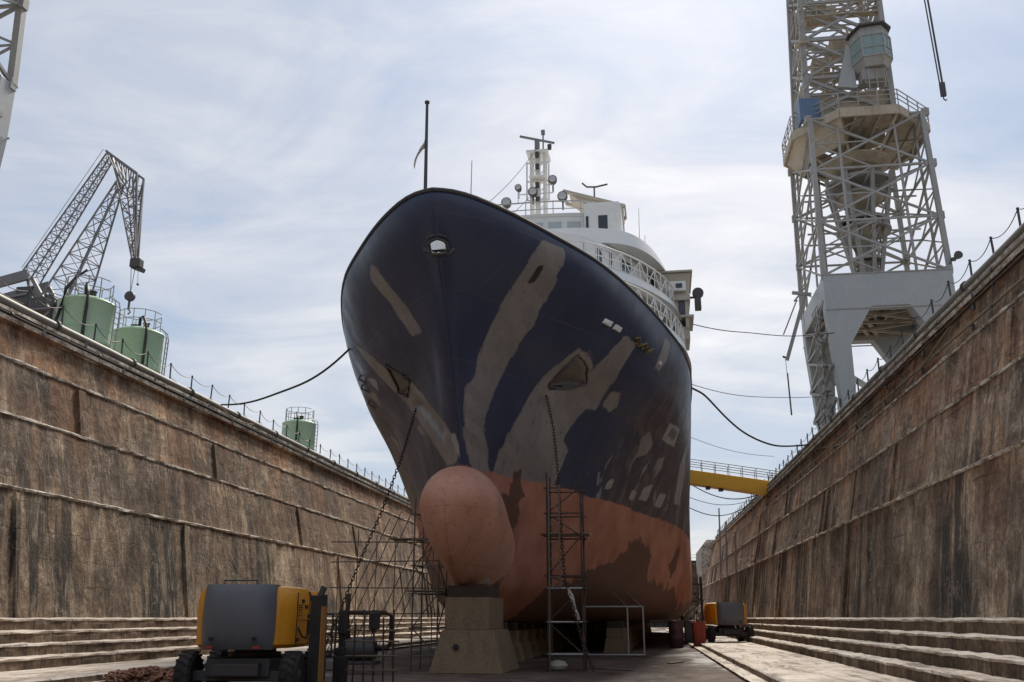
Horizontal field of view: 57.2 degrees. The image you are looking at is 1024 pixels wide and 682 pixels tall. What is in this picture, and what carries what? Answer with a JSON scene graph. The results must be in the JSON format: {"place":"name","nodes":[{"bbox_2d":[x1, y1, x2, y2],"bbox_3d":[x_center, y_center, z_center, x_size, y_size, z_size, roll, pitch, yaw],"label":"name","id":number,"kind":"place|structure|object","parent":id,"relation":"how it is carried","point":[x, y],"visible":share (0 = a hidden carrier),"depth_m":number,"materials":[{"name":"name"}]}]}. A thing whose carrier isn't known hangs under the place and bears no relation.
{"place":"outdoors","nodes":[
{"label":"outdoors","id":0,"kind":"place"},
{"bbox_2d":[1,320,407,507],"bbox_3d":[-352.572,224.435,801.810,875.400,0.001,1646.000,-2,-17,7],"label":"ground","id":1,"kind":"structure","parent":0,"point":[123,376],"depth_m":42.83,"materials":[{"name":"concrete"}]},
{"bbox_2d":[0,0,29,167],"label":"tower crane","id":2,"kind":"object","parent":1,"relation":"on","point":[9,79],"visible":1,"depth_m":43.66,"materials":[{"name":"metal"}]},
{"bbox_2d":[0,149,145,320],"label":"jib crane","id":3,"kind":"object","parent":1,"relation":"on","point":[41,290],"visible":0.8,"depth_m":81.31,"materials":[{"name":"metal"}]},
{"bbox_2d":[49,269,120,350],"bbox_3d":[-21.324,-0.785,46.749,3.035,5.345,2.910,-2,-17,7],"label":"silo","id":4,"kind":"object","parent":1,"relation":"on","point":[87,308],"visible":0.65,"depth_m":45.98,"materials":[{"name":"metal"}]},
{"bbox_2d":[111,308,168,375],"bbox_3d":[-20.714,0.879,51.730,2.752,4.968,2.733,-5,-17,18],"label":"silo","id":5,"kind":"object","parent":1,"relation":"on","point":[138,338],"visible":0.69,"depth_m":50.96,"materials":[{"name":"metal"}]},
{"bbox_2d":[282,407,317,450],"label":"silo","id":6,"kind":"object","parent":1,"relation":"on","point":[305,428],"visible":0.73,"depth_m":75.09,"materials":[{"name":"metal"}]},
{"bbox_2d":[0,635,439,681],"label":"pavement","id":7,"kind":"structure","parent":0,"point":[88,672],"depth_m":27.87,"materials":[{"name":"beige concrete"}]},
{"bbox_2d":[0,617,444,671],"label":"dock steps","id":8,"kind":"structure","parent":7,"relation":"on","point":[32,643],"depth_m":32.64,"materials":[{"name":"grey concrete"}]},
{"bbox_2d":[0,303,444,617],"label":"dock wall","id":9,"kind":"structure","parent":0,"point":[130,495],"depth_m":42.31,"materials":[{"name":"stone"}]},
{"bbox_2d":[0,280,405,494],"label":"chain fence","id":10,"kind":"object","parent":9,"relation":"on","point":[122,340],"visible":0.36,"depth_m":48.86,"materials":[{"name":"metal"}]},
{"bbox_2d":[0,294,408,501],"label":"service pipe","id":11,"kind":"object","parent":9,"relation":"on","point":[24,310],"visible":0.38,"depth_m":46.40,"materials":[{"name":"metal"}]},
{"bbox_2d":[200,395,253,424],"bbox_3d":[-16.079,4.113,53.576,0.394,0.674,6.231,-3,-17,11],"label":"mooring rope","id":12,"kind":"object","parent":11,"relation":"hanging from","point":[225,411],"visible":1,"depth_m":52.61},
{"bbox_2d":[0,308,410,505],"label":"service pipe","id":13,"kind":"object","parent":9,"relation":"on","point":[44,332],"visible":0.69,"depth_m":46.65,"materials":[{"name":"painted steel"},{"name":"dark steel"}]},
{"bbox_2d":[140,627,744,681],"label":"dock floor","id":14,"kind":"structure","parent":0,"point":[652,665],"depth_m":33.58,"materials":[{"name":"concrete"}]},
{"bbox_2d":[84,665,173,681],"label":"chain heap","id":15,"kind":"object","parent":14,"relation":"on","point":[151,673],"visible":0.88,"depth_m":24.00,"materials":[{"name":"brown metal"}]},
{"bbox_2d":[172,580,333,681],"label":"boom lift","id":16,"kind":"object","parent":14,"relation":"on","point":[254,627],"visible":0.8,"depth_m":21.11,"materials":[{"name":"metal"}]},
{"bbox_2d":[306,586,326,681],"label":"lift mast","id":17,"kind":"object","parent":16,"relation":"attached to","point":[316,646],"visible":1,"depth_m":21.75,"materials":[{"name":"black metal"}]},
{"bbox_2d":[326,609,399,681],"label":"tube rack","id":18,"kind":"object","parent":14,"relation":"on","point":[340,669],"visible":0.99,"depth_m":26.07,"materials":[{"name":"steel"},{"name":"dark steel"}]},
{"bbox_2d":[345,593,392,664],"bbox_3d":[-4.675,9.352,30.532,1.670,2.211,0.720,-2,-17,7],"label":"pump manifold","id":19,"kind":"object","parent":14,"relation":"on","point":[368,648],"visible":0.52,"depth_m":30.23,"materials":[{"name":"metal"}]},
{"bbox_2d":[326,512,447,664],"bbox_3d":[-4.886,9.703,37.363,5.102,6.019,2.445,6,-18,-21],"label":"raking scaffold","id":20,"kind":"object","parent":14,"relation":"on","point":[394,561],"visible":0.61,"depth_m":37.66,"materials":[{"name":"grey metal"}]},
{"bbox_2d":[406,499,447,670],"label":"scaffold tower","id":21,"kind":"structure","parent":14,"relation":"on","point":[437,594],"depth_m":33.01,"materials":[{"name":"grey metal"}]},
{"bbox_2d":[429,577,518,673],"bbox_3d":[-1.223,9.788,32.433,2.435,3.050,3.588,-3,-17,9],"label":"bow pedestal","id":22,"kind":"object","parent":14,"relation":"on","point":[475,638],"visible":1,"depth_m":31.00,"materials":[{"name":"concrete"}]},
{"bbox_2d":[341,100,703,620],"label":"ship","id":23,"kind":"object","parent":22,"relation":"on","point":[476,330],"visible":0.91,"depth_m":36.53,"materials":[{"name":"paint"}]},
{"bbox_2d":[220,348,349,405],"bbox_3d":[-11.456,1.968,46.614,0.450,1.513,16.716,12,-20,-36],"label":"mooring rope","id":24,"kind":"object","parent":23,"relation":"attached to","point":[321,372],"visible":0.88,"depth_m":44.77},
{"bbox_2d":[326,408,416,646],"bbox_3d":[-4.966,6.619,33.134,3.673,9.246,0.712,11,-20,-32],"label":"anchor chain","id":25,"kind":"object","parent":23,"relation":"hanging from","point":[384,504],"visible":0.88,"depth_m":33.03,"materials":[{"name":"metal"}]},
{"bbox_2d":[545,395,593,671],"bbox_3d":[1.918,6.357,33.341,0.340,10.032,3.458,6,-18,-20],"label":"anchor chain","id":26,"kind":"object","parent":23,"relation":"hanging from","point":[557,467],"visible":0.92,"depth_m":33.23,"materials":[{"name":"metal"}]},
{"bbox_2d":[567,588,579,619],"bbox_3d":[2.112,8.995,32.083,0.440,1.058,0.161,-2,-17,7],"label":"knotted rag","id":27,"kind":"object","parent":26,"relation":"hanging from","point":[571,596],"visible":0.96,"depth_m":32.06,"materials":[{"name":"white fabric"}]},
{"bbox_2d":[691,437,773,456],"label":"mooring rope","id":28,"kind":"object","parent":23,"relation":"attached to","point":[730,450],"visible":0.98,"depth_m":81.48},
{"bbox_2d":[692,387,808,446],"bbox_3d":[15.001,5.213,59.150,1.054,1.879,17.352,-14,-21,39],"label":"mooring rope","id":29,"kind":"object","parent":23,"relation":"attached to","point":[719,410],"visible":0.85,"depth_m":59.10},
{"bbox_2d":[508,622,524,661],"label":"keel block","id":30,"kind":"structure","parent":14,"relation":"on","point":[514,635],"depth_m":39.10,"materials":[{"name":"concrete"}]},
{"bbox_2d":[507,621,540,656],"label":"keel block","id":31,"kind":"structure","parent":14,"relation":"on","point":[532,640],"depth_m":44.02,"materials":[{"name":"concrete"}]},
{"bbox_2d":[518,622,533,658],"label":"keel block","id":32,"kind":"structure","parent":14,"relation":"on","point":[524,641],"depth_m":41.53,"materials":[{"name":"concrete"}]},
{"bbox_2d":[534,621,546,654],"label":"keel block","id":33,"kind":"structure","parent":14,"relation":"on","point":[540,638],"depth_m":46.47,"materials":[{"name":"concrete"}]},
{"bbox_2d":[541,621,553,651],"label":"keel block","id":34,"kind":"structure","parent":14,"relation":"on","point":[543,625],"depth_m":48.94,"materials":[{"name":"concrete"}]},
{"bbox_2d":[552,623,558,650],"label":"keel block","id":35,"kind":"structure","parent":14,"relation":"on","point":[555,646],"depth_m":51.24,"materials":[{"name":"concrete"}]},
{"bbox_2d":[553,623,563,649],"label":"keel block","id":36,"kind":"structure","parent":14,"relation":"on","point":[558,639],"depth_m":53.81,"materials":[{"name":"concrete"}]},
{"bbox_2d":[551,660,567,669],"bbox_3d":[1.593,11.136,32.268,0.680,0.310,0.663,-2,-17,7],"label":"sack","id":37,"kind":"object","parent":14,"relation":"on","point":[558,665],"visible":0.9,"depth_m":32.05,"materials":[{"name":"white fabric"}]},
{"bbox_2d":[558,623,568,647],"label":"keel block","id":38,"kind":"structure","parent":14,"relation":"on","point":[564,640],"depth_m":56.29,"materials":[{"name":"concrete"}]},
{"bbox_2d":[540,472,589,671],"bbox_3d":[1.919,8.124,33.331,1.700,6.750,1.576,-2,-17,7],"label":"ladder scaffold","id":39,"kind":"object","parent":14,"relation":"on","point":[548,535],"visible":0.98,"depth_m":33.04,"materials":[{"name":"grey metal"}]},
{"bbox_2d":[563,623,572,646],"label":"keel block","id":40,"kind":"structure","parent":14,"relation":"on","point":[566,630],"depth_m":58.78,"materials":[{"name":"concrete"}]},
{"bbox_2d":[567,623,575,644],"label":"keel block","id":41,"kind":"structure","parent":14,"relation":"on","point":[571,634],"depth_m":61.24,"materials":[{"name":"concrete"}]},
{"bbox_2d":[571,623,579,644],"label":"keel block","id":42,"kind":"structure","parent":14,"relation":"on","point":[575,634],"depth_m":63.67,"materials":[{"name":"concrete"}]},
{"bbox_2d":[575,623,581,643],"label":"keel block","id":43,"kind":"structure","parent":14,"relation":"on","point":[578,633],"depth_m":66.06,"materials":[{"name":"concrete"}]},
{"bbox_2d":[586,623,591,640],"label":"keel block","id":44,"kind":"structure","parent":14,"relation":"on","point":[588,635],"depth_m":73.47,"materials":[{"name":"concrete"}]},
{"bbox_2d":[587,621,593,639],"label":"keel block","id":45,"kind":"structure","parent":14,"relation":"on","point":[590,630],"depth_m":75.99,"materials":[{"name":"concrete"}]},
{"bbox_2d":[590,621,595,638],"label":"keel block","id":46,"kind":"structure","parent":14,"relation":"on","point":[593,633],"depth_m":78.44,"materials":[{"name":"concrete"}]},
{"bbox_2d":[592,620,597,638],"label":"keel block","id":47,"kind":"structure","parent":14,"relation":"on","point":[594,626],"depth_m":80.96,"materials":[{"name":"concrete"}]},
{"bbox_2d":[595,620,600,637],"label":"keel block","id":48,"kind":"structure","parent":14,"relation":"on","point":[597,630],"depth_m":83.40,"materials":[{"name":"concrete"}]},
{"bbox_2d":[597,620,601,637],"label":"keel block","id":49,"kind":"structure","parent":14,"relation":"on","point":[600,633],"depth_m":85.88,"materials":[{"name":"concrete"}]},
{"bbox_2d":[599,620,603,636],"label":"keel block","id":50,"kind":"structure","parent":14,"relation":"on","point":[601,628],"depth_m":88.37,"materials":[{"name":"concrete"}]},
{"bbox_2d":[583,587,644,656],"bbox_3d":[4.638,12.818,42.886,2.780,3.097,1.051,-2,-17,7],"label":"guard frame","id":51,"kind":"object","parent":14,"relation":"on","point":[627,607],"visible":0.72,"depth_m":42.29,"materials":[{"name":"grey metal"}]},
{"bbox_2d":[604,621,627,652],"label":"keel block","id":52,"kind":"structure","parent":14,"relation":"on","point":[615,641],"depth_m":48.35,"materials":[{"name":"concrete"}]},
{"bbox_2d":[617,620,634,646],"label":"keel block","id":53,"kind":"structure","parent":14,"relation":"on","point":[631,631],"depth_m":58.28,"materials":[{"name":"concrete"}]},
{"bbox_2d":[624,621,630,650],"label":"keel block","id":54,"kind":"structure","parent":14,"relation":"on","point":[626,633],"depth_m":50.95,"materials":[{"name":"concrete"}]},
{"bbox_2d":[626,621,631,649],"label":"keel block","id":55,"kind":"structure","parent":14,"relation":"on","point":[629,639],"depth_m":53.14,"materials":[{"name":"concrete"}]},
{"bbox_2d":[629,621,633,647],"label":"keel block","id":56,"kind":"structure","parent":14,"relation":"on","point":[630,636],"depth_m":55.76,"materials":[{"name":"concrete"}]},
{"bbox_2d":[631,620,636,645],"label":"keel block","id":57,"kind":"structure","parent":14,"relation":"on","point":[633,632],"depth_m":60.81,"materials":[{"name":"concrete"}]},
{"bbox_2d":[633,620,637,644],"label":"keel block","id":58,"kind":"structure","parent":14,"relation":"on","point":[635,633],"depth_m":63.15,"materials":[{"name":"concrete"}]},
{"bbox_2d":[650,560,695,626],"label":"dock gate","id":59,"kind":"structure","parent":14,"relation":"on","point":[658,623],"depth_m":183.75,"materials":[{"name":"metal"}]},
{"bbox_2d":[668,620,683,647],"bbox_3d":[9.904,17.697,56.716,0.880,1.580,0.880,-2,-17,7],"label":"oil drum","id":60,"kind":"object","parent":14,"relation":"on","point":[675,629],"visible":1,"depth_m":56.40,"materials":[{"name":"metal"}]},
{"bbox_2d":[672,564,698,627],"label":"end steps","id":61,"kind":"structure","parent":14,"relation":"on","point":[695,589],"depth_m":149.09,"materials":[{"name":"stone"}]},
{"bbox_2d":[680,576,705,642],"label":"scaffold tower","id":62,"kind":"structure","parent":14,"relation":"on","point":[700,600],"depth_m":68.25,"materials":[{"name":"metal"}]},
{"bbox_2d":[696,540,715,594],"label":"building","id":63,"kind":"structure","parent":14,"relation":"on","point":[704,551],"depth_m":145.89,"materials":[{"name":"concrete"}]},
{"bbox_2d":[0,0,1023,559],"label":"sky","id":64,"kind":"structure","parent":0,"point":[268,139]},
{"bbox_2d":[665,627,915,681],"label":"pavement","id":65,"kind":"structure","parent":0,"point":[745,661],"depth_m":30.48,"materials":[{"name":"beige concrete"}]},
{"bbox_2d":[684,611,697,642],"bbox_3d":[12.535,19.783,64.986,1.200,2.070,1.000,-2,-17,7],"label":"generator","id":66,"kind":"object","parent":65,"relation":"on","point":[688,634],"visible":0.58,"depth_m":64.50,"materials":[{"name":"metal"}]},
{"bbox_2d":[691,622,706,645],"bbox_3d":[11.470,17.983,57.566,0.864,1.440,2.160,-2,-17,7],"label":"skip","id":67,"kind":"object","parent":65,"relation":"on","point":[699,632],"visible":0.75,"depth_m":56.70,"materials":[{"name":"red metal"}]},
{"bbox_2d":[693,611,701,621],"bbox_3d":[11.420,17.067,57.734,0.529,0.859,1.368,-2,-17,7],"label":"scrap wood","id":68,"kind":"object","parent":67,"relation":"in","point":[698,619],"visible":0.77,"depth_m":57.76,"materials":[{"name":"brown wood"}]},
{"bbox_2d":[695,601,754,641],"bbox_3d":[13.397,18.047,60.461,2.840,2.485,5.633,1,-16,-4],"label":"boom lift","id":69,"kind":"object","parent":65,"relation":"on","point":[725,617],"visible":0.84,"depth_m":58.11,"materials":[{"name":"metal"}]},
{"bbox_2d":[692,617,1023,681],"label":"dock steps","id":70,"kind":"structure","parent":65,"relation":"on","point":[957,649],"depth_m":25.41,"materials":[{"name":"grey concrete"}]},
{"bbox_2d":[734,532,737,601],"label":"ladder pole","id":71,"kind":"object","parent":70,"relation":"on","point":[736,567],"visible":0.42,"depth_m":87.54,"materials":[{"name":"metal"}]},
{"bbox_2d":[698,232,1023,617],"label":"dock wall","id":72,"kind":"structure","parent":70,"relation":"on","point":[910,503],"depth_m":34.87,"materials":[{"name":"stone"}]},
{"bbox_2d":[718,508,721,596],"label":"ladder pole","id":73,"kind":"object","parent":72,"relation":"attached to","point":[720,550],"visible":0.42,"depth_m":107.38,"materials":[{"name":"metal"}]},
{"bbox_2d":[690,497,755,504],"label":"mooring rope","id":74,"kind":"object","parent":72,"relation":"attached to","point":[719,504],"visible":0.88,"depth_m":90.62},
{"bbox_2d":[694,486,756,499],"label":"mooring rope","id":75,"kind":"object","parent":72,"relation":"attached to","point":[723,497],"visible":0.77,"depth_m":86.88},
{"bbox_2d":[725,521,728,600],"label":"ladder pole","id":76,"kind":"object","parent":72,"relation":"attached to","point":[726,558],"visible":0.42,"depth_m":99.32,"materials":[{"name":"metal"}]},
{"bbox_2d":[690,459,778,496],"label":"gangway","id":77,"kind":"object","parent":72,"relation":"on","point":[720,482],"visible":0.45,"depth_m":85.37,"materials":[{"name":"metal"}]},
{"bbox_2d":[715,222,1023,538],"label":"service pipe","id":78,"kind":"object","parent":72,"relation":"on","point":[972,278],"visible":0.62,"depth_m":39.31,"materials":[{"name":"metal"}]},
{"bbox_2d":[690,502,752,515],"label":"mooring rope","id":79,"kind":"object","parent":78,"relation":"hanging from","point":[721,515],"visible":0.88,"depth_m":93.87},
{"bbox_2d":[717,207,1023,533],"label":"chain fence","id":80,"kind":"object","parent":72,"relation":"on","point":[948,282],"visible":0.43,"depth_m":43.68,"materials":[{"name":"metal"}]},
{"bbox_2d":[732,237,1023,523],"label":"service pipe","id":81,"kind":"object","parent":72,"relation":"attached to","point":[977,284],"visible":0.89,"depth_m":38.62,"materials":[{"name":"iron"},{"name":"dark steel"}]},
{"bbox_2d":[743,253,1023,517],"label":"service pipe","id":82,"kind":"object","parent":72,"relation":"attached to","point":[972,304],"visible":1,"depth_m":39.08,"materials":[{"name":"metal"}]},
{"bbox_2d":[819,311,959,448],"bbox_3d":[18.368,3.868,49.218,0.805,2.781,32.727,-2,-17,8],"label":"mooring rope","id":83,"kind":"object","parent":72,"relation":"attached to","point":[929,356],"visible":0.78,"depth_m":37.94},
{"bbox_2d":[763,276,1023,505],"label":"service pipe","id":84,"kind":"object","parent":72,"relation":"attached to","point":[971,325],"visible":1,"depth_m":38.20,"materials":[{"name":"iron"},{"name":"dark steel"}]},
{"bbox_2d":[837,376,865,410],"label":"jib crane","id":85,"kind":"object","parent":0,"point":[861,383],"visible":0.02,"depth_m":108.44,"materials":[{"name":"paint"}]},
{"label":"ground","id":86,"kind":"structure","parent":0,"visible":0},
{"bbox_2d":[782,0,962,430],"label":"tower crane","id":87,"kind":"object","parent":86,"relation":"on","point":[853,126],"visible":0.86,"depth_m":72.37,"materials":[{"name":"paint"}]},
{"bbox_2d":[692,384,833,397],"bbox_3d":[17.362,3.466,63.831,13.206,1.114,0.070,9,-19,-28],"label":"mooring rope","id":88,"kind":"object","parent":87,"relation":"attached to","point":[765,397],"visible":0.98,"depth_m":63.84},
{"bbox_2d":[791,0,794,36],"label":"hoist wire","id":89,"kind":"object","parent":87,"relation":"hanging from","point":[793,18],"visible":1,"depth_m":67.01,"materials":[{"name":"metal"}]},
{"bbox_2d":[693,317,917,335],"bbox_3d":[18.519,-0.902,61.703,21.807,4.148,3.926,10,-19,-30],"label":"mooring rope","id":90,"kind":"object","parent":87,"relation":"attached to","point":[799,335],"visible":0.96,"depth_m":63.08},
{"bbox_2d":[783,287,835,414],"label":"davit","id":91,"kind":"object","parent":87,"relation":"attached to","point":[787,357],"visible":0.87,"depth_m":70.68,"materials":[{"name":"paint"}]},
{"bbox_2d":[924,0,946,100],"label":"crane hook","id":92,"kind":"object","parent":87,"relation":"hanging from","point":[942,88],"visible":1,"depth_m":64.72,"materials":[{"name":"metal"}]}
]}

